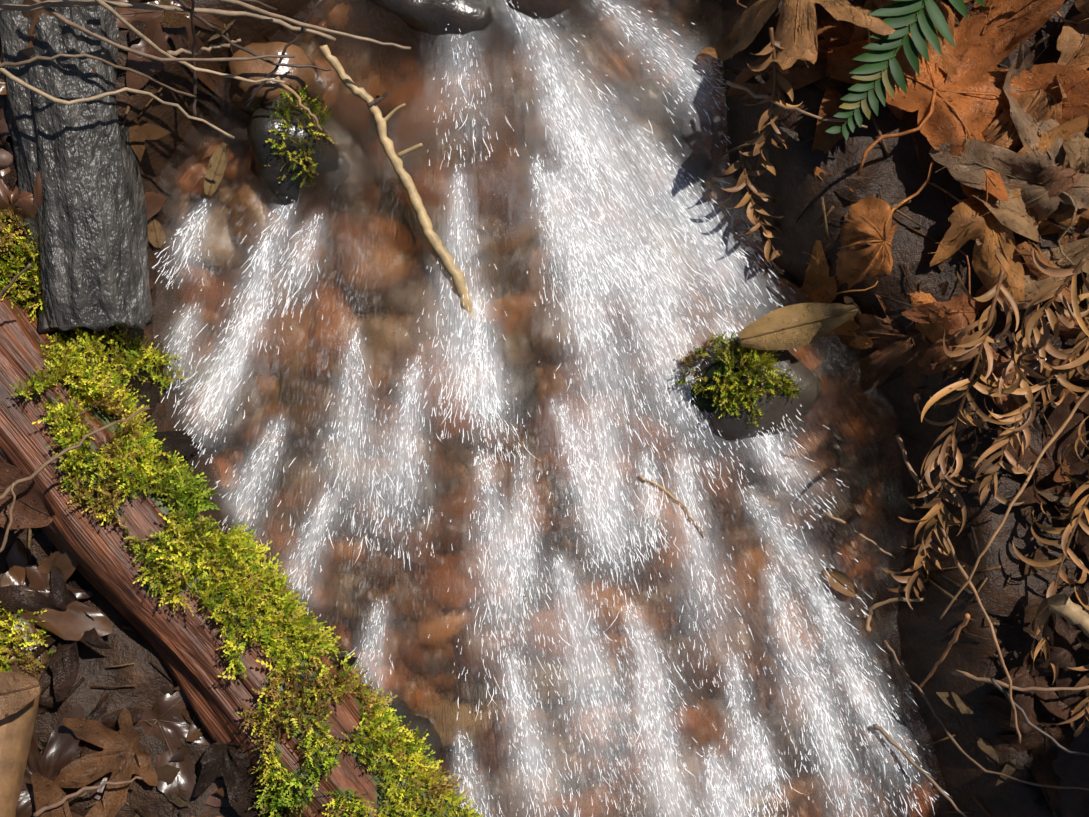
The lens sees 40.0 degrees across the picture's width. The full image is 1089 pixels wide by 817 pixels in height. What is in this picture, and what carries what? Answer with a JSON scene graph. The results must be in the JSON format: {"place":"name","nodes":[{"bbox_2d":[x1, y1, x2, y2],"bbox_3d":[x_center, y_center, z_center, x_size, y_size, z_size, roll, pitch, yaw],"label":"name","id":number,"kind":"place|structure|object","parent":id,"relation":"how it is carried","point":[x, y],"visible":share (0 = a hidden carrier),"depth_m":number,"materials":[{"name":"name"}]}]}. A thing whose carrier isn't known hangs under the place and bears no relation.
{"place":"outdoors","nodes":[
{"label":"outdoors","id":0,"kind":"place"},
{"bbox_2d":[0,0,1088,816],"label":"ground","id":1,"kind":"structure","parent":0,"point":[794,184],"depth_m":1.07,"materials":[{"name":"soil"}]},
{"bbox_2d":[0,149,12,169],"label":"pebble","id":2,"kind":"object","parent":1,"relation":"on","point":[6,159],"visible":1,"depth_m":0.97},
{"bbox_2d":[0,119,17,190],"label":"leaf litter","id":3,"kind":"object","parent":1,"relation":"on","point":[10,178],"visible":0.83,"depth_m":1.04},
{"bbox_2d":[0,167,33,233],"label":"dead leaf","id":4,"kind":"object","parent":1,"relation":"on","point":[6,195],"visible":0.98,"depth_m":1.04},
{"bbox_2d":[0,47,34,163],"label":"dead leaf","id":5,"kind":"object","parent":1,"relation":"on","point":[25,54],"visible":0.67,"depth_m":1.03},
{"bbox_2d":[0,687,41,816],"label":"tree stump","id":6,"kind":"object","parent":1,"relation":"on","point":[16,731],"visible":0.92,"depth_m":1.02,"materials":[{"name":"wood"}]},
{"bbox_2d":[0,671,39,719],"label":"log end","id":7,"kind":"object","parent":6,"relation":"on","point":[18,691],"visible":0.94,"depth_m":1.00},
{"bbox_2d":[0,200,42,322],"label":"moss patch","id":8,"kind":"object","parent":1,"relation":"on","point":[6,227],"visible":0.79,"depth_m":1.04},
{"bbox_2d":[0,585,55,677],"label":"moss patch","id":9,"kind":"object","parent":1,"relation":"on","point":[8,639],"visible":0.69,"depth_m":1.04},
{"bbox_2d":[0,653,64,712],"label":"dead leaf","id":10,"kind":"object","parent":1,"relation":"on","point":[46,679],"visible":0.31,"depth_m":1.04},
{"bbox_2d":[0,564,93,656],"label":"leaf litter","id":11,"kind":"object","parent":1,"relation":"on","point":[39,581],"visible":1,"depth_m":1.06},
{"bbox_2d":[16,704,83,816],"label":"leaf litter","id":12,"kind":"object","parent":1,"relation":"on","point":[52,761],"visible":0.52,"depth_m":1.04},
{"bbox_2d":[0,538,112,701],"bbox_3d":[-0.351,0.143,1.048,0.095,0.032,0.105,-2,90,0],"label":"leaf litter","id":13,"kind":"object","parent":1,"relation":"on","point":[73,622],"visible":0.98,"depth_m":1.05,"materials":[{"name":"plant"}]},
{"bbox_2d":[0,0,153,333],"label":"dark bark log","id":14,"kind":"object","parent":1,"relation":"on","point":[89,227],"visible":0.98,"depth_m":1.03,"materials":[{"name":"wood"}]},
{"bbox_2d":[0,0,97,94],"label":"leaf litter","id":15,"kind":"object","parent":14,"relation":"on","point":[27,15],"visible":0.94,"depth_m":1.01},
{"bbox_2d":[12,169,166,289],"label":"leaf litter","id":16,"kind":"object","parent":14,"relation":"on","point":[154,202],"visible":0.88,"depth_m":1.04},
{"bbox_2d":[0,68,234,138],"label":"twig","id":17,"kind":"object","parent":14,"relation":"on","point":[6,73],"visible":0.98,"depth_m":0.99,"materials":[{"name":"wood"}]},
{"bbox_2d":[71,779,121,816],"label":"wet leaf","id":18,"kind":"object","parent":1,"relation":"on","point":[92,793],"visible":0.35,"depth_m":1.05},
{"bbox_2d":[30,773,110,816],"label":"dead leaf","id":19,"kind":"object","parent":18,"relation":"on","point":[47,791],"visible":0.94,"depth_m":1.02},
{"bbox_2d":[54,708,157,816],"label":"leaf litter","id":20,"kind":"object","parent":1,"relation":"on","point":[115,756],"visible":0.98,"depth_m":1.04,"materials":[{"name":"plant"}]},
{"bbox_2d":[33,776,142,816],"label":"twig","id":21,"kind":"object","parent":20,"relation":"on","point":[39,812],"visible":0.96,"depth_m":1.01,"materials":[{"name":"wood"}]},
{"bbox_2d":[79,693,144,766],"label":"leaf litter","id":22,"kind":"object","parent":1,"relation":"on","point":[100,715],"visible":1,"depth_m":1.05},
{"bbox_2d":[91,691,213,799],"bbox_3d":[-0.268,0.238,1.062,0.105,0.032,0.096,-2,90,0],"label":"wet leaf","id":23,"kind":"object","parent":1,"relation":"on","point":[167,708],"visible":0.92,"depth_m":1.06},
{"bbox_2d":[31,0,294,61],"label":"twig","id":24,"kind":"object","parent":1,"relation":"on","point":[53,12],"visible":1,"depth_m":0.99,"materials":[{"name":"wood"}]},
{"bbox_2d":[0,0,335,41],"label":"twig","id":25,"kind":"object","parent":24,"relation":"on","point":[65,3],"visible":0.98,"depth_m":0.98,"materials":[{"name":"wood"}]},
{"bbox_2d":[176,0,330,70],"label":"twig","id":26,"kind":"object","parent":25,"relation":"attached to","point":[196,15],"visible":0.96,"depth_m":1.03,"materials":[{"name":"wood"}]},
{"bbox_2d":[160,687,191,760],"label":"dead leaf","id":27,"kind":"object","parent":1,"relation":"on","point":[180,754],"visible":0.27,"depth_m":1.06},
{"bbox_2d":[174,686,205,741],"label":"leaf litter","id":28,"kind":"object","parent":1,"relation":"on","point":[193,729],"visible":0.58,"depth_m":1.07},
{"bbox_2d":[190,0,197,116],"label":"twig","id":29,"kind":"object","parent":1,"relation":"on","point":[194,112],"visible":0.83,"depth_m":1.03,"materials":[{"name":"wood"}]},
{"bbox_2d":[0,53,196,97],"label":"twig","id":30,"kind":"object","parent":29,"relation":"on","point":[31,60],"visible":0.98,"depth_m":0.97,"materials":[{"name":"wood"}]},
{"bbox_2d":[167,39,240,55],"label":"twig","id":31,"kind":"object","parent":29,"relation":"attached to","point":[189,51],"visible":0.96,"depth_m":1.03,"materials":[{"name":"wood"}]},
{"bbox_2d":[190,776,262,816],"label":"dead leaf","id":32,"kind":"object","parent":1,"relation":"on","point":[215,799],"visible":0.15,"depth_m":1.06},
{"bbox_2d":[0,287,466,816],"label":"mossy log","id":33,"kind":"object","parent":1,"relation":"on","point":[186,644],"visible":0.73,"depth_m":1.04,"materials":[{"name":"brown wood"}]},
{"bbox_2d":[0,263,30,297],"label":"twig","id":34,"kind":"object","parent":33,"relation":"on","point":[13,280],"visible":0.98,"depth_m":0.98,"materials":[{"name":"wood"}]},
{"bbox_2d":[0,463,54,529],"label":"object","id":35,"kind":"object","parent":33,"relation":"on","point":[32,508],"visible":0.83,"depth_m":0.99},
{"bbox_2d":[0,482,15,552],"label":"twig","id":36,"kind":"object","parent":35,"relation":"on","point":[10,522],"visible":0.96,"depth_m":0.96,"materials":[{"name":"wood"}]},
{"bbox_2d":[0,407,149,499],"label":"twig","id":37,"kind":"object","parent":35,"relation":"on","point":[35,473],"visible":0.94,"depth_m":0.97,"materials":[{"name":"wood"}]},
{"bbox_2d":[39,326,184,410],"bbox_3d":[-0.320,-0.028,1.077,0.110,0.107,0.071,-2,90,0],"label":"moss","id":38,"kind":"object","parent":33,"relation":"attached to","point":[89,344],"visible":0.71,"depth_m":1.06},
{"bbox_2d":[10,344,482,816],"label":"moss","id":39,"kind":"object","parent":33,"relation":"on","point":[246,555],"visible":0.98,"depth_m":1.04,"materials":[{"name":"plant"}]},
{"bbox_2d":[381,721,429,761],"bbox_3d":[-0.118,0.271,1.082,0.085,0.039,0.090,-2,90,0],"label":"moss patch","id":40,"kind":"object","parent":33,"relation":"on","point":[418,735],"visible":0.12,"depth_m":1.09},
{"bbox_2d":[215,786,275,815],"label":"leaf litter","id":41,"kind":"object","parent":1,"relation":"on","point":[222,791],"visible":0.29,"depth_m":1.05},
{"bbox_2d":[382,705,440,766],"bbox_3d":[-0.122,0.267,1.135,0.082,0.070,0.102,14,90,0],"label":"stone","id":42,"kind":"object","parent":1,"relation":"on","point":[433,737],"visible":0.15,"depth_m":1.12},
{"bbox_2d":[0,0,1088,816],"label":"bank litter","id":43,"kind":"object","parent":1,"relation":"on","point":[140,132],"visible":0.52,"depth_m":1.06,"materials":[{"name":"brown plant"}]},
{"bbox_2d":[194,738,260,816],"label":"leaf litter","id":44,"kind":"object","parent":43,"relation":"on","point":[230,762],"visible":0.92,"depth_m":1.05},
{"bbox_2d":[714,146,784,263],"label":"dead fern","id":45,"kind":"object","parent":1,"relation":"on","point":[744,180],"visible":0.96,"depth_m":1.08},
{"bbox_2d":[739,27,818,175],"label":"dead fern","id":46,"kind":"object","parent":1,"relation":"on","point":[759,141],"visible":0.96,"depth_m":1.04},
{"bbox_2d":[698,0,894,69],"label":"dead leaf","id":47,"kind":"object","parent":1,"relation":"on","point":[795,35],"visible":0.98,"depth_m":1.01,"materials":[{"name":"plant"}]},
{"bbox_2d":[726,0,903,154],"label":"maple leaf","id":48,"kind":"object","parent":1,"relation":"on","point":[832,30],"visible":0.4,"depth_m":1.04,"materials":[{"name":"plant"}]},
{"bbox_2d":[726,80,867,127],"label":"twig","id":49,"kind":"object","parent":48,"relation":"on","point":[738,86],"visible":0.9,"depth_m":1.03,"materials":[{"name":"wood"}]},
{"bbox_2d":[779,240,877,353],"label":"maple leaf","id":50,"kind":"object","parent":1,"relation":"on","point":[816,274],"visible":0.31,"depth_m":1.09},
{"bbox_2d":[809,162,955,343],"bbox_3d":[0.222,-0.094,1.099,0.164,0.152,0.152,-2,90,0],"label":"maple leaf","id":51,"kind":"object","parent":1,"relation":"on","point":[867,233],"visible":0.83,"depth_m":1.04,"materials":[{"name":"plant"}]},
{"bbox_2d":[837,258,952,394],"bbox_3d":[0.248,-0.054,1.097,0.097,0.098,0.104,-26,90,0],"label":"maple leaf","id":52,"kind":"object","parent":1,"relation":"on","point":[895,343],"visible":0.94,"depth_m":1.08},
{"bbox_2d":[919,613,969,687],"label":"twig","id":53,"kind":"object","parent":1,"relation":"on","point":[956,634],"visible":1,"depth_m":1.07,"materials":[{"name":"wood"}]},
{"bbox_2d":[882,270,1019,608],"bbox_3d":[0.284,0.028,1.038,0.073,0.157,0.242,7,90,0],"label":"dead fern","id":54,"kind":"object","parent":1,"relation":"on","point":[962,351],"visible":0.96,"depth_m":1.04,"materials":[{"name":"plant"}]},
{"bbox_2d":[818,0,1088,204],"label":"dead leaf","id":55,"kind":"object","parent":1,"relation":"on","point":[969,100],"visible":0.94,"depth_m":1.02,"materials":[{"name":"plant"}]},
{"bbox_2d":[825,0,984,140],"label":"green fern","id":56,"kind":"object","parent":55,"relation":"on","point":[901,14],"visible":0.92,"depth_m":0.99,"materials":[{"name":"plant"}]},
{"bbox_2d":[837,0,973,74],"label":"maple leaf","id":57,"kind":"object","parent":55,"relation":"on","point":[945,62],"visible":0.46,"depth_m":1.02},
{"bbox_2d":[896,434,1020,742],"bbox_3d":[0.298,0.127,1.064,0.008,0.057,0.230,-20,90,0],"label":"twig","id":58,"kind":"object","parent":1,"relation":"on","point":[925,499],"visible":0.94,"depth_m":1.05,"materials":[{"name":"wood"}]},
{"bbox_2d":[902,249,1088,421],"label":"maple leaf","id":59,"kind":"object","parent":1,"relation":"on","point":[961,310],"visible":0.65,"depth_m":1.05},
{"bbox_2d":[928,115,1087,314],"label":"maple leaf","id":60,"kind":"object","parent":1,"relation":"on","point":[967,221],"visible":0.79,"depth_m":1.03,"materials":[{"name":"plant"}]},
{"bbox_2d":[929,40,1088,265],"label":"dead leaf","id":61,"kind":"object","parent":1,"relation":"on","point":[973,162],"visible":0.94,"depth_m":1.01,"materials":[{"name":"plant"}]},
{"bbox_2d":[940,391,1088,618],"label":"twig","id":62,"kind":"object","parent":1,"relation":"on","point":[1057,433],"visible":1,"depth_m":1.03,"materials":[{"name":"wood"}]},
{"bbox_2d":[951,670,1088,691],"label":"twig","id":63,"kind":"object","parent":1,"relation":"on","point":[979,679],"visible":0.98,"depth_m":1.05,"materials":[{"name":"wood"}]},
{"bbox_2d":[953,688,1088,809],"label":"maple leaf","id":64,"kind":"object","parent":1,"relation":"on","point":[1041,748],"visible":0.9,"depth_m":1.08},
{"bbox_2d":[973,132,1088,318],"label":"maple leaf","id":65,"kind":"object","parent":1,"relation":"on","point":[1011,214],"visible":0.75,"depth_m":1.02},
{"bbox_2d":[975,268,1088,505],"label":"dead fern","id":66,"kind":"object","parent":1,"relation":"on","point":[1068,366],"visible":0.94,"depth_m":1.02,"materials":[{"name":"plant"}]},
{"bbox_2d":[985,248,1088,415],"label":"dead fern","id":67,"kind":"object","parent":66,"relation":"on","point":[1037,316],"visible":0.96,"depth_m":0.99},
{"bbox_2d":[982,34,1088,218],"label":"maple leaf","id":68,"kind":"object","parent":1,"relation":"on","point":[1001,129],"visible":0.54,"depth_m":1.02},
{"bbox_2d":[988,637,1087,727],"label":"leaf litter","id":69,"kind":"object","parent":1,"relation":"on","point":[1051,701],"visible":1,"depth_m":1.06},
{"bbox_2d":[990,677,1088,755],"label":"twig","id":70,"kind":"object","parent":69,"relation":"on","point":[1017,706],"visible":0.96,"depth_m":1.04,"materials":[{"name":"wood"}]},
{"bbox_2d":[1027,586,1088,712],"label":"leaf litter","id":71,"kind":"object","parent":69,"relation":"on","point":[1069,650],"visible":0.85,"depth_m":1.06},
{"bbox_2d":[998,391,1088,504],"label":"leaf litter","id":72,"kind":"object","parent":1,"relation":"on","point":[1048,466],"visible":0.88,"depth_m":1.06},
{"bbox_2d":[998,304,1088,397],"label":"leaf litter","id":73,"kind":"object","parent":1,"relation":"on","point":[1033,363],"visible":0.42,"depth_m":1.05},
{"bbox_2d":[1013,144,1084,234],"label":"maple leaf","id":74,"kind":"object","parent":1,"relation":"on","point":[1057,182],"visible":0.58,"depth_m":1.01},
{"bbox_2d":[1010,219,1088,381],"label":"maple leaf","id":75,"kind":"object","parent":1,"relation":"on","point":[1025,249],"visible":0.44,"depth_m":1.03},
{"bbox_2d":[1012,416,1088,684],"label":"dead fern","id":76,"kind":"object","parent":1,"relation":"on","point":[1070,528],"visible":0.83,"depth_m":1.03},
{"bbox_2d":[1048,594,1088,636],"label":"twig","id":77,"kind":"object","parent":76,"relation":"on","point":[1067,609],"visible":0.94,"depth_m":1.02,"materials":[{"name":"wood"}]},
{"bbox_2d":[1044,573,1088,736],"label":"dead fern","id":78,"kind":"object","parent":1,"relation":"on","point":[1075,714],"visible":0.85,"depth_m":1.06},
{"bbox_2d":[1048,482,1086,569],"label":"dead leaf","id":79,"kind":"object","parent":1,"relation":"on","point":[1078,552],"visible":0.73,"depth_m":1.06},
{"bbox_2d":[1047,451,1088,560],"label":"frond","id":80,"kind":"object","parent":1,"relation":"on","point":[1082,541],"visible":0.48,"depth_m":1.06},
{"bbox_2d":[1052,373,1088,494],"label":"dead leaf","id":81,"kind":"object","parent":80,"relation":"on","point":[1060,476],"visible":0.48,"depth_m":1.06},
{"bbox_2d":[1074,395,1088,414],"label":"leaf litter","id":82,"kind":"object","parent":81,"relation":"on","point":[1083,406],"visible":0.75,"depth_m":1.05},
{"bbox_2d":[1051,0,1088,107],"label":"dead leaf","id":83,"kind":"object","parent":1,"relation":"on","point":[1075,29],"visible":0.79,"depth_m":1.02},
{"bbox_2d":[1073,334,1088,379],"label":"leaf litter","id":84,"kind":"object","parent":1,"relation":"on","point":[1079,375],"visible":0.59,"depth_m":1.04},
{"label":"pebbles","id":85,"kind":"object","parent":1,"relation":"on","visible":0},
{"bbox_2d":[227,42,314,110],"bbox_3d":[-0.201,-0.244,1.111,0.072,0.054,0.057,-2,90,0],"label":"brown rock","id":86,"kind":"object","parent":85,"relation":"on","point":[240,93],"visible":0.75,"depth_m":1.09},
{"bbox_2d":[247,97,338,205],"bbox_3d":[-0.185,-0.191,1.115,0.079,0.079,0.093,14,90,0],"label":"rock","id":87,"kind":"object","parent":85,"relation":"on","point":[259,127],"visible":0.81,"depth_m":1.09,"materials":[{"name":"stone"}]},
{"bbox_2d":[245,0,321,107],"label":"twig","id":88,"kind":"object","parent":87,"relation":"on","point":[250,100],"visible":0.96,"depth_m":1.05,"materials":[{"name":"wood"}]},
{"bbox_2d":[252,84,334,186],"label":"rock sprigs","id":89,"kind":"object","parent":87,"relation":"on","point":[318,106],"visible":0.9,"depth_m":1.08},
{"bbox_2d":[275,76,322,130],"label":"twig","id":90,"kind":"object","parent":89,"relation":"on","point":[292,91],"visible":0.92,"depth_m":1.06,"materials":[{"name":"wood"}]},
{"bbox_2d":[95,0,284,83],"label":"twig","id":91,"kind":"object","parent":90,"relation":"on","point":[102,3],"visible":1,"depth_m":1.01,"materials":[{"name":"wood"}]},
{"bbox_2d":[239,0,276,10],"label":"twig","id":92,"kind":"object","parent":91,"relation":"on","point":[265,5],"visible":1,"depth_m":1.01,"materials":[{"name":"wood"}]},
{"bbox_2d":[219,0,410,49],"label":"twig","id":93,"kind":"object","parent":92,"relation":"attached to","point":[262,11],"visible":1,"depth_m":1.03,"materials":[{"name":"wood"}]},
{"bbox_2d":[367,0,492,35],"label":"ledge rock","id":94,"kind":"object","parent":85,"relation":"on","point":[434,17],"visible":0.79,"depth_m":1.09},
{"bbox_2d":[506,0,568,18],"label":"ledge rock","id":95,"kind":"object","parent":85,"relation":"on","point":[544,9],"visible":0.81,"depth_m":1.10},
{"bbox_2d":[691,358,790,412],"bbox_3d":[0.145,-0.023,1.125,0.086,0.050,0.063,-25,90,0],"label":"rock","id":96,"kind":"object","parent":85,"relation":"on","point":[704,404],"depth_m":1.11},
{"bbox_2d":[694,340,821,437],"bbox_3d":[0.157,-0.017,1.132,0.102,0.066,0.082,-2,90,0],"label":"rock clump","id":97,"kind":"object","parent":85,"relation":"on","point":[777,408],"visible":0.5,"depth_m":1.11,"materials":[{"name":"stone"}]},
{"bbox_2d":[674,331,801,426],"bbox_3d":[0.143,-0.022,1.101,0.095,0.030,0.073,-2,90,0],"label":"stream moss clump","id":98,"kind":"object","parent":97,"relation":"on","point":[756,358],"visible":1,"depth_m":1.10,"materials":[{"name":"plant"}]},
{"bbox_2d":[153,0,949,816],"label":"stream water","id":99,"kind":"structure","parent":0,"point":[371,252],"depth_m":1.12,"materials":[{"name":"liquid"}]},
{"bbox_2d":[147,217,160,247],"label":"leaf","id":100,"kind":"object","parent":99,"relation":"in","point":[153,224],"visible":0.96,"depth_m":1.10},
{"bbox_2d":[111,365,204,461],"bbox_3d":[-0.301,0.008,1.086,0.109,0.096,0.088,25,90,0],"label":"rock","id":101,"kind":"object","parent":99,"relation":"in","point":[181,442],"visible":0.19,"depth_m":1.09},
{"bbox_2d":[114,0,229,97],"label":"wet leaf","id":102,"kind":"object","parent":99,"relation":"in","point":[156,33],"visible":0.62,"depth_m":1.04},
{"bbox_2d":[204,142,227,195],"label":"leaf","id":103,"kind":"object","parent":99,"relation":"on","point":[216,168],"visible":1,"depth_m":1.10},
{"bbox_2d":[319,45,471,313],"bbox_3d":[-0.096,-0.172,1.104,0.037,0.039,0.225,-28,90,0],"label":"pale stick","id":104,"kind":"object","parent":99,"relation":"in","point":[435,241],"visible":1,"depth_m":1.10,"materials":[{"name":"wood"}]},
{"bbox_2d":[152,0,950,816],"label":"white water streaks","id":105,"kind":"object","parent":99,"relation":"on","point":[588,474],"visible":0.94,"depth_m":1.12,"materials":[{"name":"liquid"}]},
{"bbox_2d":[638,475,705,536],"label":"twig","id":106,"kind":"object","parent":99,"relation":"on","point":[665,491],"visible":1,"depth_m":1.12,"materials":[{"name":"wood"}]},
{"bbox_2d":[738,303,857,349],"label":"dead leaf","id":107,"kind":"object","parent":99,"relation":"on","point":[794,326],"visible":0.98,"depth_m":1.09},
{"bbox_2d":[823,568,857,596],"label":"leaf","id":108,"kind":"object","parent":99,"relation":"on","point":[841,579],"visible":1,"depth_m":1.12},
{"bbox_2d":[826,513,895,558],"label":"twig","id":109,"kind":"object","parent":99,"relation":"on","point":[854,531],"visible":1,"depth_m":1.12,"materials":[{"name":"wood"}]},
{"bbox_2d":[865,597,925,631],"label":"twig","id":110,"kind":"object","parent":99,"relation":"in","point":[869,613],"visible":1,"depth_m":1.12,"materials":[{"name":"wood"}]},
{"bbox_2d":[873,724,966,816],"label":"twig","id":111,"kind":"object","parent":99,"relation":"on","point":[905,754],"visible":0.98,"depth_m":1.12,"materials":[{"name":"wood"}]},
{"bbox_2d":[883,640,1088,789],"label":"twig","id":112,"kind":"object","parent":99,"relation":"in","point":[903,671],"visible":1,"depth_m":1.10,"materials":[{"name":"wood"}]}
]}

